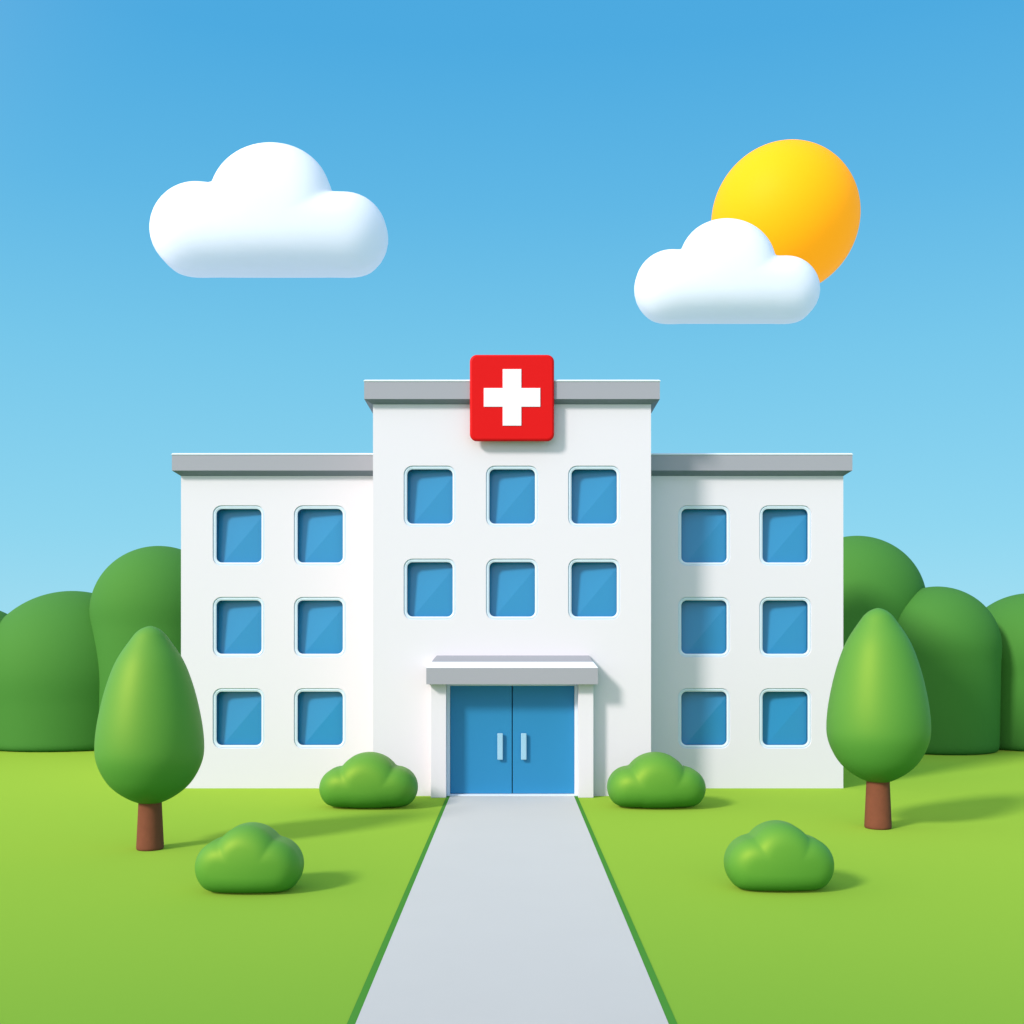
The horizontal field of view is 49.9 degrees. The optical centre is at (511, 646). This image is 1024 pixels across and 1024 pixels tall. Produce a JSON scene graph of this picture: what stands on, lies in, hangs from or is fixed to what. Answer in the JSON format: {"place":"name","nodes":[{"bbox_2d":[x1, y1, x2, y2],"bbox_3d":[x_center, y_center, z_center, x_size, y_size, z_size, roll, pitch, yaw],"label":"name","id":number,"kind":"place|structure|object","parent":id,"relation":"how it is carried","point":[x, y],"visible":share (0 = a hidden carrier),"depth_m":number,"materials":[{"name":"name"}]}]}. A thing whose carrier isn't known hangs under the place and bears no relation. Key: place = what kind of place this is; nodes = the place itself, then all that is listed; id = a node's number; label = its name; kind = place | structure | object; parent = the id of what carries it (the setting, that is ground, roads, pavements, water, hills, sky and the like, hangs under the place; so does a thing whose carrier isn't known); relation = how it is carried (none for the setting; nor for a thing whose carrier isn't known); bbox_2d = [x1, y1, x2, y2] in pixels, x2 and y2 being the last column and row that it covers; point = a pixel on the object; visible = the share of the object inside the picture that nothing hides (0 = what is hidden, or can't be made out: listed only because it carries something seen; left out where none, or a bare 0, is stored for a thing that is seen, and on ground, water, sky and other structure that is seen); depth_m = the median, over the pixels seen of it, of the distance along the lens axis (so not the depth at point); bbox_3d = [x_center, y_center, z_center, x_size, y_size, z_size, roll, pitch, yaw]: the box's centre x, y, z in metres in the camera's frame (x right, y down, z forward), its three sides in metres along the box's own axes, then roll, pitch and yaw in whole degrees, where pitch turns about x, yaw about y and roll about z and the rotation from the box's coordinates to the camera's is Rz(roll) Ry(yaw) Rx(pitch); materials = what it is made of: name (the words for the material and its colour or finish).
{"place":"outdoors","nodes":[
{"label":"outdoors","id":0,"kind":"place"},
{"bbox_2d":[149,142,387,277],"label":"cloud","id":1,"kind":"structure","parent":0,"point":[270,210],"depth_m":79.53,"materials":[{"name":"white"}]},
{"bbox_2d":[0,750,1023,1023],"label":"lawn","id":2,"kind":"structure","parent":0,"point":[914,914],"depth_m":17.02,"materials":[{"name":"green plant"}]},
{"bbox_2d":[0,611,6,621],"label":"round tree","id":3,"kind":"object","parent":2,"relation":"on","point":[2,615],"visible":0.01,"depth_m":44.01,"materials":[{"name":"green plant"}]},
{"bbox_2d":[0,591,98,751],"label":"round tree","id":4,"kind":"object","parent":2,"relation":"on","point":[49,684],"visible":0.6,"depth_m":41.82,"materials":[{"name":"green plant"}]},
{"bbox_2d":[89,546,180,709],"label":"round tree","id":5,"kind":"object","parent":2,"relation":"on","point":[134,591],"visible":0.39,"depth_m":41.87,"materials":[{"name":"green plant"}]},
{"bbox_2d":[94,626,203,850],"bbox_3d":[-7.166,1.792,21.782,2.069,4.416,2.069,0,0,0],"label":"tree","id":6,"kind":"object","parent":2,"relation":"on","point":[149,745],"visible":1,"depth_m":21.11,"materials":[{"name":"green plant"}]},
{"bbox_2d":[195,822,303,892],"bbox_3d":[-4.304,3.449,18.070,1.727,1.099,1.121,0,0,0],"label":"round bush","id":7,"kind":"object","parent":2,"relation":"on","point":[252,857],"visible":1,"depth_m":17.60,"materials":[{"name":"green plant"}]},
{"bbox_2d":[319,752,417,807],"bbox_3d":[-3.575,3.315,27.500,2.429,1.371,1.627,0,0,0],"label":"round bush","id":8,"kind":"object","parent":2,"relation":"on","point":[369,780],"visible":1,"depth_m":26.82,"materials":[{"name":"green plant"}]},
{"bbox_2d":[171,380,852,797],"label":"hospital","id":9,"kind":"structure","parent":2,"relation":"on","point":[591,596],"depth_m":30.93,"materials":[{"name":"white paint"}]},
{"bbox_2d":[213,506,264,565],"bbox_3d":[-7.740,-3.155,31.356,1.472,1.713,0.387,0,0,0],"label":"window","id":10,"kind":"structure","parent":9,"relation":"in","point":[238,531],"depth_m":31.35,"materials":[{"name":"blue glass"}]},
{"bbox_2d":[213,597,264,656],"bbox_3d":[-7.740,-0.565,31.356,1.472,1.707,0.387,0,0,0],"label":"window","id":11,"kind":"structure","parent":9,"relation":"in","point":[238,622],"depth_m":31.35,"materials":[{"name":"blue glass"}]},
{"bbox_2d":[213,688,264,747],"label":"window","id":12,"kind":"structure","parent":9,"relation":"in","point":[238,713],"depth_m":31.35,"materials":[{"name":"blue glass"}]},
{"bbox_2d":[294,506,345,565],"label":"window","id":13,"kind":"structure","parent":9,"relation":"in","point":[319,531],"depth_m":31.35,"materials":[{"name":"blue glass"}]},
{"bbox_2d":[294,597,345,656],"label":"window","id":14,"kind":"structure","parent":9,"relation":"in","point":[319,622],"depth_m":31.35,"materials":[{"name":"blue glass"}]},
{"bbox_2d":[294,688,345,747],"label":"window","id":15,"kind":"structure","parent":9,"relation":"in","point":[319,713],"depth_m":31.35,"materials":[{"name":"blue glass"}]},
{"bbox_2d":[404,466,455,526],"bbox_3d":[-2.207,-4.047,29.747,1.407,1.646,0.387,0,0,0],"label":"window","id":16,"kind":"structure","parent":9,"relation":"in","point":[429,491],"depth_m":29.74,"materials":[{"name":"blue glass"}]},
{"bbox_2d":[404,559,455,619],"bbox_3d":[-2.207,-1.550,29.747,1.407,1.646,0.387,0,0,0],"label":"window","id":17,"kind":"structure","parent":9,"relation":"in","point":[429,584],"depth_m":29.74,"materials":[{"name":"blue glass"}]},
{"bbox_2d":[450,686,511,792],"bbox_3d":[-0.834,2.499,29.635,1.660,2.902,0.170,0,0,0],"label":"door","id":18,"kind":"structure","parent":9,"relation":"in","point":[480,716],"depth_m":29.66,"materials":[{"name":"blue paint"}]},
{"bbox_2d":[470,355,553,440],"bbox_3d":[0.000,-6.620,29.226,2.239,2.292,0.118,0,0,0],"label":"cross sign","id":19,"kind":"object","parent":9,"relation":"attached to","point":[511,397],"visible":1,"depth_m":29.18,"materials":[{"name":"red plastic"}]},
{"bbox_2d":[486,466,537,526],"bbox_3d":[0.004,-4.047,29.747,1.409,1.646,0.387,0,0,0],"label":"window","id":20,"kind":"structure","parent":9,"relation":"in","point":[511,491],"depth_m":29.74,"materials":[{"name":"blue glass"}]},
{"bbox_2d":[486,559,537,619],"bbox_3d":[0.004,-1.550,29.747,1.409,1.646,0.387,0,0,0],"label":"window","id":21,"kind":"structure","parent":9,"relation":"in","point":[511,584],"depth_m":29.74,"materials":[{"name":"blue glass"}]},
{"bbox_2d":[513,686,573,792],"bbox_3d":[0.849,2.499,29.635,1.658,2.902,0.170,0,0,0],"label":"door","id":22,"kind":"structure","parent":9,"relation":"in","point":[543,716],"depth_m":29.66,"materials":[{"name":"blue paint"}]},
{"bbox_2d":[568,466,619,526],"bbox_3d":[2.208,-4.047,29.747,1.404,1.646,0.387,0,0,0],"label":"window","id":23,"kind":"structure","parent":9,"relation":"in","point":[593,491],"depth_m":29.74,"materials":[{"name":"blue glass"}]},
{"bbox_2d":[568,559,619,619],"bbox_3d":[2.208,-1.550,29.747,1.404,1.646,0.387,0,0,0],"label":"window","id":24,"kind":"structure","parent":9,"relation":"in","point":[593,584],"depth_m":29.74,"materials":[{"name":"blue glass"}]},
{"bbox_2d":[678,506,729,565],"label":"window","id":25,"kind":"structure","parent":9,"relation":"in","point":[703,531],"depth_m":31.35,"materials":[{"name":"blue glass"}]},
{"bbox_2d":[678,597,729,656],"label":"window","id":26,"kind":"structure","parent":9,"relation":"in","point":[703,622],"depth_m":31.35,"materials":[{"name":"blue glass"}]},
{"bbox_2d":[678,688,729,747],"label":"window","id":27,"kind":"structure","parent":9,"relation":"in","point":[703,713],"depth_m":31.35,"materials":[{"name":"blue glass"}]},
{"bbox_2d":[759,506,810,565],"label":"window","id":28,"kind":"structure","parent":9,"relation":"in","point":[784,531],"depth_m":31.35,"materials":[{"name":"blue glass"}]},
{"bbox_2d":[759,597,810,656],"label":"window","id":29,"kind":"structure","parent":9,"relation":"in","point":[784,622],"depth_m":31.35,"materials":[{"name":"blue glass"}]},
{"bbox_2d":[759,688,810,747],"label":"window","id":30,"kind":"structure","parent":9,"relation":"in","point":[784,713],"depth_m":31.35,"materials":[{"name":"blue glass"}]},
{"bbox_2d":[347,796,676,1023],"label":"lawn edging","id":31,"kind":"object","parent":2,"relation":"on","point":[358,1006],"visible":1,"depth_m":15.34,"materials":[{"name":"green plant"}]},
{"bbox_2d":[607,752,705,807],"bbox_3d":[3.600,3.315,27.500,2.429,1.371,1.627,0,0,0],"label":"round bush","id":32,"kind":"object","parent":2,"relation":"on","point":[654,780],"visible":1,"depth_m":26.82,"materials":[{"name":"green plant"}]},
{"bbox_2d":[724,820,833,890],"bbox_3d":[4.412,3.445,18.220,1.762,1.108,1.130,0,0,0],"label":"round bush","id":33,"kind":"object","parent":2,"relation":"on","point":[775,855],"visible":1,"depth_m":17.74,"materials":[{"name":"green plant"}]},
{"bbox_2d":[826,608,930,829],"bbox_3d":[8.088,1.569,24.309,2.199,4.862,2.199,0,0,0],"label":"tree","id":34,"kind":"object","parent":2,"relation":"on","point":[878,725],"visible":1,"depth_m":23.59,"materials":[{"name":"green plant"}]},
{"bbox_2d":[843,536,924,646],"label":"round tree","id":35,"kind":"object","parent":2,"relation":"on","point":[882,574],"visible":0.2,"depth_m":41.79,"materials":[{"name":"green plant"}]},
{"bbox_2d":[898,586,1001,754],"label":"round tree","id":36,"kind":"object","parent":2,"relation":"on","point":[954,636],"visible":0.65,"depth_m":40.59,"materials":[{"name":"green plant"}]},
{"bbox_2d":[986,593,1023,750],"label":"round tree","id":37,"kind":"object","parent":2,"relation":"on","point":[1007,613],"visible":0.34,"depth_m":42.22,"materials":[{"name":"green plant"}]},
{"bbox_2d":[355,796,668,1023],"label":"path","id":38,"kind":"structure","parent":0,"point":[511,913],"depth_m":15.33,"materials":[{"name":"concrete"}]},
{"bbox_2d":[0,0,1023,613],"label":"sky","id":39,"kind":"structure","parent":0,"point":[522,162],"materials":[{"name":"blue"}]},
{"bbox_2d":[634,218,819,323],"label":"cloud","id":40,"kind":"structure","parent":0,"point":[727,271],"depth_m":68.36,"materials":[{"name":"white"}]},
{"bbox_2d":[711,139,860,282],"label":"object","id":41,"kind":"object","parent":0,"point":[796,198],"visible":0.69,"depth_m":90.97,"materials":[{"name":"yellow"}]}
]}

